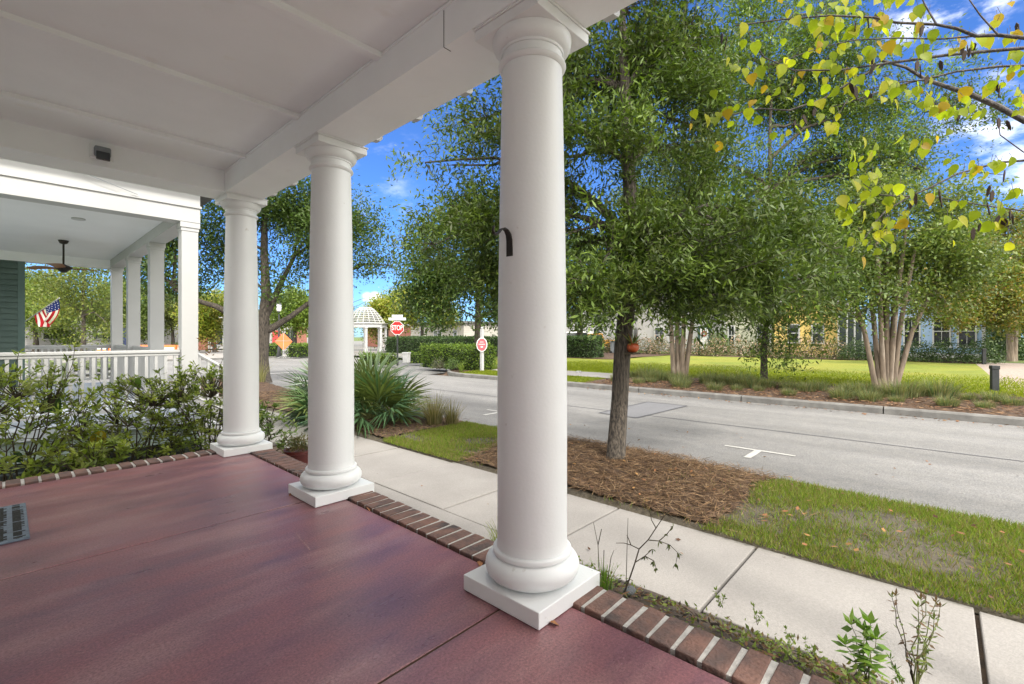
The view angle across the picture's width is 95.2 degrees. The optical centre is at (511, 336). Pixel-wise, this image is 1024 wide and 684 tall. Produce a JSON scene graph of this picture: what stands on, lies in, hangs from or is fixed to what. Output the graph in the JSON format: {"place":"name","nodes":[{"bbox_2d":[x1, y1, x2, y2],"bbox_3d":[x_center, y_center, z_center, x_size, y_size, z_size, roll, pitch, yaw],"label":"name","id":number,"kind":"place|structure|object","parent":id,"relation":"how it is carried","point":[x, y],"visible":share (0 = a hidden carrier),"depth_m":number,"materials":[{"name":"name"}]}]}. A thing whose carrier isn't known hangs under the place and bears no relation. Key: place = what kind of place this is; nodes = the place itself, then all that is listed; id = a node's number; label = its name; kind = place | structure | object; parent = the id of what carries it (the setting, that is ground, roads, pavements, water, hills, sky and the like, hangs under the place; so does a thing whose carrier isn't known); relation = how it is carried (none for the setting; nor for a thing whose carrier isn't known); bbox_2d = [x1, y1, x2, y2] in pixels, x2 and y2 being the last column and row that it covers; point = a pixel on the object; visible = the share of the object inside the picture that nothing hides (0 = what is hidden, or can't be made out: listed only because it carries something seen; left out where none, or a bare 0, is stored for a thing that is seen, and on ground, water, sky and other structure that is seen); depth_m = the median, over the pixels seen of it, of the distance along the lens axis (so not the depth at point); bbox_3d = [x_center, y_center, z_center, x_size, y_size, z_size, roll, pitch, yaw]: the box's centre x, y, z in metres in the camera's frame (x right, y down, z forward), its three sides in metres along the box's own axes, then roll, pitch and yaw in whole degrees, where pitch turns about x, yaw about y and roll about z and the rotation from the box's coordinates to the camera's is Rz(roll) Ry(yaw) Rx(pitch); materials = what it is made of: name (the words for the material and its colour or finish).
{"place":"outdoors","nodes":[
{"label":"outdoors","id":0,"kind":"place"},
{"bbox_2d":[0,342,109,481],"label":"azalea shrub","id":1,"kind":"object","parent":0,"point":[17,397],"visible":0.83,"depth_m":4.67,"materials":[{"name":"green plant"}]},
{"bbox_2d":[10,378,140,471],"bbox_3d":[-4.520,1.140,4.813,0.788,1.331,1.034,0,0,-17],"label":"shrub","id":2,"kind":"object","parent":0,"point":[137,381],"visible":0.46,"depth_m":4.79,"materials":[{"name":"green plant"}]},
{"bbox_2d":[12,422,147,479],"bbox_3d":[-4.157,1.315,4.558,0.767,0.981,1.119,0,0,43],"label":"azalea shrub","id":3,"kind":"object","parent":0,"point":[89,460],"visible":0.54,"depth_m":4.52,"materials":[{"name":"green plant"}]},
{"bbox_2d":[42,368,208,470],"bbox_3d":[-4.318,1.072,5.376,1.426,1.468,1.550,0,0,43],"label":"azalea shrub","id":4,"kind":"object","parent":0,"point":[155,417],"visible":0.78,"depth_m":5.29,"materials":[{"name":"green plant"}]},
{"bbox_2d":[25,349,286,362],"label":"pavement","id":5,"kind":"structure","parent":0,"point":[219,354],"depth_m":41.95,"materials":[{"name":"concrete"}]},
{"bbox_2d":[25,272,96,351],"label":"roadside tree","id":6,"kind":"object","parent":5,"relation":"on","point":[58,331],"visible":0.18,"depth_m":47.94,"materials":[{"name":"green plant"}]},
{"bbox_2d":[25,263,147,350],"bbox_3d":[-31.678,-3.016,34.470,12.631,9.648,7.556,0,0,11],"label":"roadside tree","id":7,"kind":"object","parent":5,"relation":"on","point":[59,283],"visible":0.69,"depth_m":33.84,"materials":[{"name":"green plant"}]},
{"bbox_2d":[25,319,147,350],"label":"white building","id":8,"kind":"structure","parent":5,"relation":"on","point":[28,341],"depth_m":50.21,"materials":[{"name":"white paint"}]},
{"bbox_2d":[60,280,169,344],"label":"roadside tree","id":9,"kind":"object","parent":5,"relation":"on","point":[144,323],"visible":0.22,"depth_m":48.73,"materials":[{"name":"green plant"}]},
{"bbox_2d":[140,291,177,344],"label":"street tree","id":10,"kind":"object","parent":5,"relation":"on","point":[168,322],"visible":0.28,"depth_m":51.23,"materials":[{"name":"green plant"}]},
{"bbox_2d":[168,288,273,351],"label":"street tree","id":11,"kind":"object","parent":5,"relation":"on","point":[210,325],"visible":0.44,"depth_m":48.83,"materials":[{"name":"green plant"}]},
{"bbox_2d":[259,279,308,343],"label":"street tree","id":12,"kind":"object","parent":5,"relation":"on","point":[298,322],"visible":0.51,"depth_m":44.81,"materials":[{"name":"green plant"}]},
{"bbox_2d":[143,337,265,455],"bbox_3d":[-3.777,0.901,5.835,1.296,1.810,1.191,0,0,18],"label":"azalea shrub","id":13,"kind":"object","parent":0,"point":[211,390],"visible":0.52,"depth_m":5.63,"materials":[{"name":"green plant"}]},
{"bbox_2d":[167,383,355,448],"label":"old sidewalk","id":14,"kind":"structure","parent":0,"point":[286,429],"depth_m":9.06,"materials":[{"name":"concrete"}]},
{"bbox_2d":[275,433,307,463],"bbox_3d":[-2.744,1.503,6.069,0.529,0.514,0.565,0,0,26],"label":"plant pot","id":15,"kind":"object","parent":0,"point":[298,451],"visible":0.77,"depth_m":5.96,"materials":[{"name":"red ceramic"}]},
{"bbox_2d":[281,341,402,357],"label":"plaza ground","id":16,"kind":"structure","parent":0,"point":[358,345],"depth_m":65.05,"materials":[{"name":"concrete"}]},
{"bbox_2d":[164,317,307,349],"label":"storefront","id":17,"kind":"object","parent":16,"relation":"on","point":[304,339],"visible":0.05,"depth_m":59.99,"materials":[{"name":"orange"}]},
{"bbox_2d":[354,307,387,352],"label":"gazebo","id":18,"kind":"object","parent":16,"relation":"on","point":[367,323],"visible":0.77,"depth_m":49.00,"materials":[{"name":"wood"}]},
{"bbox_2d":[355,281,408,347],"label":"street tree","id":19,"kind":"object","parent":16,"relation":"on","point":[376,305],"visible":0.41,"depth_m":55.33,"materials":[{"name":"green plant"}]},
{"bbox_2d":[379,278,467,335],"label":"street tree","id":20,"kind":"object","parent":16,"relation":"on","point":[395,312],"visible":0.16,"depth_m":50.75,"materials":[{"name":"green plant"}]},
{"bbox_2d":[383,334,497,356],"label":"clipped hedge","id":21,"kind":"object","parent":16,"relation":"on","point":[408,343],"visible":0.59,"depth_m":43.97,"materials":[{"name":"green plant"}]},
{"bbox_2d":[408,321,497,336],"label":"grey house","id":22,"kind":"structure","parent":16,"relation":"on","point":[466,330],"depth_m":59.32,"materials":[{"name":"white paint"}]},
{"bbox_2d":[567,334,606,358],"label":"clipped hedge","id":23,"kind":"object","parent":16,"relation":"on","point":[578,346],"visible":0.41,"depth_m":31.58,"materials":[{"name":"green plant"}]},
{"bbox_2d":[25,357,1023,526],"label":"road","id":24,"kind":"structure","parent":0,"point":[988,485],"depth_m":8.05,"materials":[{"name":"grey asphalt"}]},
{"bbox_2d":[285,342,307,356],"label":"clipped shrub","id":25,"kind":"object","parent":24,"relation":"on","point":[298,349],"visible":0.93,"depth_m":38.57,"materials":[{"name":"green plant"}]},
{"bbox_2d":[389,314,405,365],"bbox_3d":[-6.370,0.169,25.990,0.980,2.839,0.138,0,0,1],"label":"stop sign","id":26,"kind":"object","parent":24,"relation":"on","point":[397,327],"visible":0.99,"depth_m":25.94,"materials":[{"name":"red metal"}]},
{"bbox_2d":[601,402,683,416],"bbox_3d":[3.225,1.759,11.392,1.086,0.001,2.511,0,0,43],"label":"asphalt patch","id":27,"kind":"object","parent":24,"relation":"on","point":[642,409],"visible":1,"depth_m":11.50,"materials":[{"name":"grey asphalt"}]},
{"bbox_2d":[25,0,1023,336],"label":"sky","id":28,"kind":"structure","parent":0,"point":[372,168],"materials":[{"name":"blue"}]},
{"bbox_2d":[459,369,610,382],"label":"grass verge","id":29,"kind":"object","parent":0,"point":[570,370],"depth_m":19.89,"materials":[{"name":"green plant"}]},
{"bbox_2d":[168,382,1023,623],"bbox_3d":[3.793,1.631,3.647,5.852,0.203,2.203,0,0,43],"label":"verge grass","id":30,"kind":"structure","parent":0,"point":[919,511],"depth_m":3.92,"materials":[{"name":"green plant"}]},
{"bbox_2d":[86,169,416,382],"bbox_3d":[-9.349,-2.839,17.090,11.621,9.078,5.190,0,0,-17],"label":"live oak","id":31,"kind":"object","parent":30,"relation":"on","point":[295,221],"visible":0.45,"depth_m":17.26,"materials":[{"name":"green plant"}]},
{"bbox_2d":[268,360,374,427],"bbox_3d":[-3.831,1.221,10.074,2.840,1.734,2.839,0,0,43],"label":"fan palm","id":32,"kind":"object","parent":30,"relation":"on","point":[300,393],"visible":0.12,"depth_m":9.52,"materials":[{"name":"green plant"}]},
{"bbox_2d":[290,346,441,438],"bbox_3d":[-2.855,1.187,9.060,2.807,2.031,2.866,0,0,43],"label":"fan palm","id":33,"kind":"object","parent":30,"relation":"on","point":[385,389],"visible":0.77,"depth_m":8.79,"materials":[{"name":"green plant"}]},
{"bbox_2d":[358,418,496,464],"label":"verge grass","id":34,"kind":"structure","parent":30,"relation":"on","point":[453,431],"depth_m":7.59,"materials":[{"name":"green plant"}]},
{"bbox_2d":[171,377,788,526],"bbox_3d":[-4.942,1.628,11.806,20.429,0.255,2.010,0,0,43],"label":"pine straw bed","id":35,"kind":"object","parent":30,"relation":"on","point":[267,387],"visible":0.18,"depth_m":5.43,"materials":[{"name":"brown plant"}]},
{"bbox_2d":[259,390,470,436],"bbox_3d":[-4.388,1.608,11.307,8.526,0.328,2.388,0,0,43],"label":"pine straw","id":36,"kind":"object","parent":35,"relation":"on","point":[360,414],"visible":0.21,"depth_m":9.05,"materials":[{"name":"brown plant"}]},
{"bbox_2d":[407,389,452,424],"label":"grass clump","id":37,"kind":"object","parent":35,"relation":"on","point":[432,417],"visible":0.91,"depth_m":8.73,"materials":[{"name":"green plant"}]},
{"bbox_2d":[438,399,466,424],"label":"grass clump","id":38,"kind":"object","parent":35,"relation":"on","point":[451,417],"visible":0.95,"depth_m":8.86,"materials":[{"name":"plant"}]},
{"bbox_2d":[451,437,826,535],"bbox_3d":[1.329,1.599,6.016,5.053,0.262,2.328,0,0,43],"label":"pine straw","id":39,"kind":"object","parent":30,"relation":"on","point":[670,479],"visible":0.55,"depth_m":5.31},
{"bbox_2d":[370,0,913,460],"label":"oak tree","id":40,"kind":"object","parent":30,"relation":"on","point":[730,264],"visible":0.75,"depth_m":6.11,"materials":[{"name":"green plant"}]},
{"bbox_2d":[476,442,1023,597],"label":"fallen leaves","id":41,"kind":"object","parent":30,"relation":"on","point":[884,530],"visible":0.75,"depth_m":4.28,"materials":[{"name":"plant"}]},
{"bbox_2d":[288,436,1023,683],"bbox_3d":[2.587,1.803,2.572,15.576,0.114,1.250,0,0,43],"label":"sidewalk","id":42,"kind":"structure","parent":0,"point":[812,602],"depth_m":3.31,"materials":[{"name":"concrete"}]},
{"bbox_2d":[354,337,1023,413],"bbox_3d":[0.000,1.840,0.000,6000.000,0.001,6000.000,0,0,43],"label":"ground","id":43,"kind":"structure","parent":0,"point":[356,338],"depth_m":43.04,"materials":[{"name":"green plant"}]},
{"bbox_2d":[0,158,222,480],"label":"neighbour house","id":44,"kind":"structure","parent":43,"relation":"on","point":[117,231],"depth_m":7.42,"materials":[{"name":"paint"}]},
{"bbox_2d":[25,298,59,326],"bbox_3d":[-16.895,-0.872,16.645,2.114,1.025,0.274,0,0,13],"label":"flag","id":45,"kind":"object","parent":44,"relation":"attached to","point":[47,315],"visible":0.98,"depth_m":16.55,"materials":[{"name":"fabric"}]},
{"bbox_2d":[26,240,108,272],"bbox_3d":[-8.622,-1.565,9.127,1.226,0.629,1.189,0,0,43],"label":"ceiling fan","id":46,"kind":"object","parent":44,"relation":"hanging from","point":[63,267],"visible":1,"depth_m":9.08,"materials":[{"name":"brown metal"}]},
{"bbox_2d":[0,503,500,683],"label":"porch base","id":47,"kind":"object","parent":43,"relation":"on","point":[395,673],"depth_m":1.89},
{"bbox_2d":[0,453,730,683],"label":"porch floor","id":48,"kind":"structure","parent":47,"relation":"on","point":[295,610],"depth_m":2.12,"materials":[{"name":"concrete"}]},
{"bbox_2d":[0,503,29,544],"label":"floor vent","id":49,"kind":"object","parent":48,"relation":"on","point":[14,526],"depth_m":2.96,"materials":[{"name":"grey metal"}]},
{"bbox_2d":[0,449,834,683],"bbox_3d":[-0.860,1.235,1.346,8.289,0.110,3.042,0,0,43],"label":"brick border","id":50,"kind":"object","parent":47,"relation":"on","point":[721,656],"visible":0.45,"depth_m":2.04,"materials":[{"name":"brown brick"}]},
{"bbox_2d":[0,0,637,629],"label":"house","id":51,"kind":"structure","parent":43,"relation":"on","point":[238,110],"depth_m":2.74,"materials":[{"name":"white paint"}]},
{"bbox_2d":[89,143,113,161],"bbox_3d":[-3.480,-1.562,3.971,0.100,0.145,0.160,0,0,43],"label":"security lamp","id":52,"kind":"object","parent":51,"relation":"attached to","point":[100,152],"visible":1,"depth_m":3.95,"materials":[{"name":"paint"}]},
{"bbox_2d":[492,225,512,256],"bbox_3d":[-0.046,-0.426,2.073,0.038,0.123,0.116,0,0,43],"label":"plant hook","id":53,"kind":"object","parent":51,"relation":"attached to","point":[509,246],"visible":1,"depth_m":2.10,"materials":[{"name":"black metal"}]},
{"bbox_2d":[432,364,497,375],"bbox_3d":[-0.489,1.647,24.856,3.400,0.386,8.100,0,0,43],"label":"corner bed","id":54,"kind":"object","parent":43,"relation":"on","point":[446,374],"visible":0.06,"depth_m":22.27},
{"bbox_2d":[419,342,497,370],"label":"clipped hedge","id":55,"kind":"object","parent":54,"relation":"on","point":[469,356],"visible":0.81,"depth_m":22.75,"materials":[{"name":"green plant"}]},
{"bbox_2d":[476,327,486,370],"bbox_3d":[-1.380,0.558,21.479,0.500,2.056,0.221,0,0,0],"label":"oval sign","id":56,"kind":"object","parent":54,"relation":"on","point":[481,344],"visible":0.91,"depth_m":21.38,"materials":[{"name":"metal"}]},
{"bbox_2d":[374,483,614,578],"bbox_3d":[-1.316,1.806,4.586,4.650,0.107,1.063,0,0,43],"label":"concrete strip","id":57,"kind":"object","parent":43,"relation":"on","point":[453,519],"visible":0.12,"depth_m":4.64,"materials":[{"name":"beige concrete"}]},
{"bbox_2d":[195,418,987,683],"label":"joint soil","id":58,"kind":"structure","parent":43,"relation":"on","point":[981,656],"depth_m":2.72,"materials":[{"name":"brown soil"}]},
{"bbox_2d":[210,398,301,453],"bbox_3d":[-3.460,1.292,6.373,1.141,1.033,1.116,0,0,-3],"label":"azalea shrub","id":59,"kind":"object","parent":58,"relation":"on","point":[268,425],"visible":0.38,"depth_m":6.39,"materials":[{"name":"green plant"}]},
{"bbox_2d":[589,567,886,683],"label":"weed bank","id":60,"kind":"structure","parent":58,"relation":"on","point":[706,628],"depth_m":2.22,"materials":[{"name":"green plant"}]},
{"bbox_2d":[588,559,621,589],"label":"weed tuft","id":61,"kind":"object","parent":60,"relation":"on","point":[604,573],"visible":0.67,"depth_m":2.31,"materials":[{"name":"green plant"}]},
{"bbox_2d":[624,505,680,591],"bbox_3d":[0.661,1.014,2.262,0.336,0.428,0.107,0,0,-3],"label":"dry seedling","id":62,"kind":"object","parent":60,"relation":"on","point":[653,562],"visible":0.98,"depth_m":2.25,"materials":[{"name":"brown plant"}]},
{"bbox_2d":[578,556,904,683],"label":"ground weeds","id":63,"kind":"object","parent":60,"relation":"on","point":[834,676],"visible":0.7,"depth_m":1.89,"materials":[{"name":"green plant"}]},
{"bbox_2d":[831,607,890,679],"bbox_3d":[1.353,1.200,1.824,0.197,0.244,0.163,0,0,20],"label":"green weed","id":64,"kind":"object","parent":60,"relation":"on","point":[862,659],"visible":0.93,"depth_m":1.81,"materials":[{"name":"green plant"}]},
{"bbox_2d":[887,588,914,683],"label":"straggly weed","id":65,"kind":"object","parent":60,"relation":"on","point":[901,635],"visible":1,"depth_m":1.78,"materials":[{"name":"green plant"}]},
{"bbox_2d":[906,589,945,683],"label":"straggly weed","id":66,"kind":"object","parent":60,"relation":"on","point":[917,669],"visible":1,"depth_m":1.74,"materials":[{"name":"green plant"}]},
{"bbox_2d":[689,0,1023,268],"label":"redbud tree","id":67,"kind":"object","parent":58,"relation":"on","point":[882,21],"visible":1,"depth_m":2.12,"materials":[{"name":"yellow plant"}]},
{"bbox_2d":[447,369,1023,425],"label":"kerb","id":68,"kind":"structure","parent":43,"relation":"on","point":[980,418],"depth_m":11.56,"materials":[{"name":"concrete"}]},
{"bbox_2d":[493,355,1023,397],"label":"lawn","id":69,"kind":"structure","parent":0,"point":[933,368],"depth_m":20.10,"materials":[{"name":"green plant"}]},
{"bbox_2d":[384,188,576,343],"bbox_3d":[-1.682,-4.019,29.766,12.488,11.051,7.558,0,0,-6],"label":"shade tree","id":70,"kind":"object","parent":69,"relation":"on","point":[418,290],"visible":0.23,"depth_m":28.36,"materials":[{"name":"green plant"}]},
{"bbox_2d":[567,353,669,358],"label":"tree mulch","id":71,"kind":"object","parent":69,"relation":"on","point":[608,355],"visible":0.22,"depth_m":34.62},
{"bbox_2d":[566,223,645,339],"bbox_3d":[5.894,-4.052,38.545,15.346,11.134,8.903,0,0,-15],"label":"shade tree","id":72,"kind":"object","parent":71,"relation":"on","point":[578,323],"visible":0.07,"depth_m":37.28,"materials":[{"name":"green plant"}]},
{"bbox_2d":[989,365,999,391],"bbox_3d":[12.694,1.110,12.300,0.168,0.720,0.168,0,0,25],"label":"bollard","id":73,"kind":"object","parent":69,"relation":"on","point":[994,376],"visible":0.81,"depth_m":12.25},
{"bbox_2d":[604,352,975,363],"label":"mulch","id":74,"kind":"object","parent":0,"point":[816,357],"visible":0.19,"depth_m":30.87,"materials":[{"name":"brown"}]},
{"bbox_2d":[699,334,730,355],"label":"blossom bush","id":75,"kind":"object","parent":74,"relation":"on","point":[715,347],"visible":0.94,"depth_m":34.63,"materials":[{"name":"beige plant"}]},
{"bbox_2d":[723,333,753,356],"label":"blossom bush","id":76,"kind":"object","parent":74,"relation":"on","point":[733,345],"visible":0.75,"depth_m":34.10,"materials":[{"name":"beige plant"}]},
{"bbox_2d":[795,334,822,357],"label":"blossom bush","id":77,"kind":"object","parent":74,"relation":"on","point":[804,354],"visible":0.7,"depth_m":31.17,"materials":[{"name":"beige plant"}]},
{"bbox_2d":[814,336,849,359],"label":"blossom bush","id":78,"kind":"object","parent":74,"relation":"on","point":[835,348],"visible":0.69,"depth_m":29.99,"materials":[{"name":"beige plant"}]},
{"bbox_2d":[836,333,873,359],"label":"dark shrub","id":79,"kind":"object","parent":74,"relation":"on","point":[853,354],"visible":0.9,"depth_m":28.76,"materials":[{"name":"green plant"}]},
{"bbox_2d":[899,337,938,361],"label":"dark shrub","id":80,"kind":"object","parent":74,"relation":"on","point":[916,355],"visible":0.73,"depth_m":26.87,"materials":[{"name":"green plant"}]},
{"bbox_2d":[921,333,970,362],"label":"dark shrub","id":81,"kind":"object","parent":74,"relation":"on","point":[949,351],"visible":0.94,"depth_m":26.14,"materials":[{"name":"green plant"}]},
{"bbox_2d":[954,335,1008,363],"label":"dark shrub","id":82,"kind":"object","parent":74,"relation":"on","point":[976,357],"visible":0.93,"depth_m":25.16,"materials":[{"name":"green plant"}]},
{"bbox_2d":[582,375,1023,416],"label":"mulch bed","id":83,"kind":"object","parent":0,"point":[910,403],"visible":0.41,"depth_m":11.81,"materials":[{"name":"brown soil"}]},
{"bbox_2d":[583,149,748,375],"bbox_3d":[5.704,-2.439,16.622,6.464,7.977,4.710,0,0,4],"label":"crape myrtle","id":84,"kind":"object","parent":83,"relation":"on","point":[679,358],"visible":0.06,"depth_m":16.42,"materials":[{"name":"green plant"}]},
{"bbox_2d":[613,0,1023,380],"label":"oak tree","id":85,"kind":"object","parent":83,"relation":"on","point":[828,152],"visible":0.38,"depth_m":15.62,"materials":[{"name":"green plant"}]},
{"bbox_2d":[825,384,859,399],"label":"grass clump","id":86,"kind":"object","parent":83,"relation":"on","point":[837,393],"visible":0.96,"depth_m":11.89,"materials":[{"name":"green plant"}]},
{"bbox_2d":[854,387,891,401],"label":"grass clump","id":87,"kind":"object","parent":83,"relation":"on","point":[868,396],"visible":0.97,"depth_m":11.48,"materials":[{"name":"green plant"}]},
{"bbox_2d":[769,144,1023,390],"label":"crape myrtle","id":88,"kind":"object","parent":83,"relation":"on","point":[963,271],"visible":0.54,"depth_m":12.49,"materials":[{"name":"green plant"}]},
{"bbox_2d":[870,375,931,398],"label":"grass clump","id":89,"kind":"object","parent":83,"relation":"on","point":[901,389],"visible":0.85,"depth_m":11.82,"materials":[{"name":"green plant"}]},
{"bbox_2d":[906,376,974,397],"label":"grass clump","id":90,"kind":"object","parent":83,"relation":"on","point":[942,390],"visible":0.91,"depth_m":11.65,"materials":[{"name":"green plant"}]},
{"bbox_2d":[932,394,964,406],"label":"grass clump","id":91,"kind":"object","parent":83,"relation":"on","point":[945,401],"visible":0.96,"depth_m":10.66,"materials":[{"name":"green plant"}]},
{"bbox_2d":[605,351,1023,362],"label":"verge","id":92,"kind":"structure","parent":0,"point":[1020,361],"depth_m":29.18,"materials":[{"name":"green plant"}]},
{"bbox_2d":[566,303,642,341],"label":"white house","id":93,"kind":"structure","parent":92,"relation":"on","point":[635,329],"depth_m":51.41,"materials":[{"name":"white paint"}]},
{"bbox_2d":[635,294,723,351],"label":"white house","id":94,"kind":"structure","parent":92,"relation":"on","point":[647,332],"depth_m":45.30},
{"bbox_2d":[724,285,781,353],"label":"sage house","id":95,"kind":"structure","parent":92,"relation":"on","point":[729,333],"depth_m":39.79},
{"bbox_2d":[774,298,864,356],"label":"yellow house","id":96,"kind":"structure","parent":92,"relation":"on","point":[851,330],"depth_m":35.04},
{"bbox_2d":[862,268,985,358],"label":"blue house","id":97,"kind":"structure","parent":92,"relation":"on","point":[942,334],"depth_m":31.15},
{"bbox_2d":[902,317,921,346],"bbox_3d":[27.277,-0.340,31.900,1.020,2.080,0.108,0,0,43],"label":"window","id":98,"kind":"structure","parent":97,"relation":"in","point":[916,334],"depth_m":31.92,"materials":[{"name":"white paint"}]},
{"bbox_2d":[932,317,951,347],"bbox_3d":[28.381,-0.340,30.884,1.020,2.080,0.108,0,0,43],"label":"window","id":99,"kind":"structure","parent":97,"relation":"in","point":[947,334],"depth_m":30.96,"materials":[{"name":"white paint"}]},
{"bbox_2d":[956,322,977,347],"bbox_3d":[29.263,-0.340,30.071,1.020,2.080,0.108,0,0,43],"label":"window","id":100,"kind":"structure","parent":97,"relation":"in","point":[962,336],"depth_m":30.08,"materials":[{"name":"white paint"}]},
{"bbox_2d":[890,203,1023,360],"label":"oak tree","id":101,"kind":"object","parent":92,"relation":"on","point":[1008,321],"visible":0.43,"depth_m":24.00,"materials":[{"name":"green plant"}]},
{"bbox_2d":[981,325,1023,359],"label":"dark shrub","id":102,"kind":"object","parent":92,"relation":"on","point":[1020,344],"visible":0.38,"depth_m":28.08,"materials":[{"name":"green plant"}]},
{"bbox_2d":[976,363,1023,394],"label":"gravel path","id":103,"kind":"structure","parent":0,"point":[1013,370],"depth_m":20.17,"materials":[{"name":"beige gravel"}]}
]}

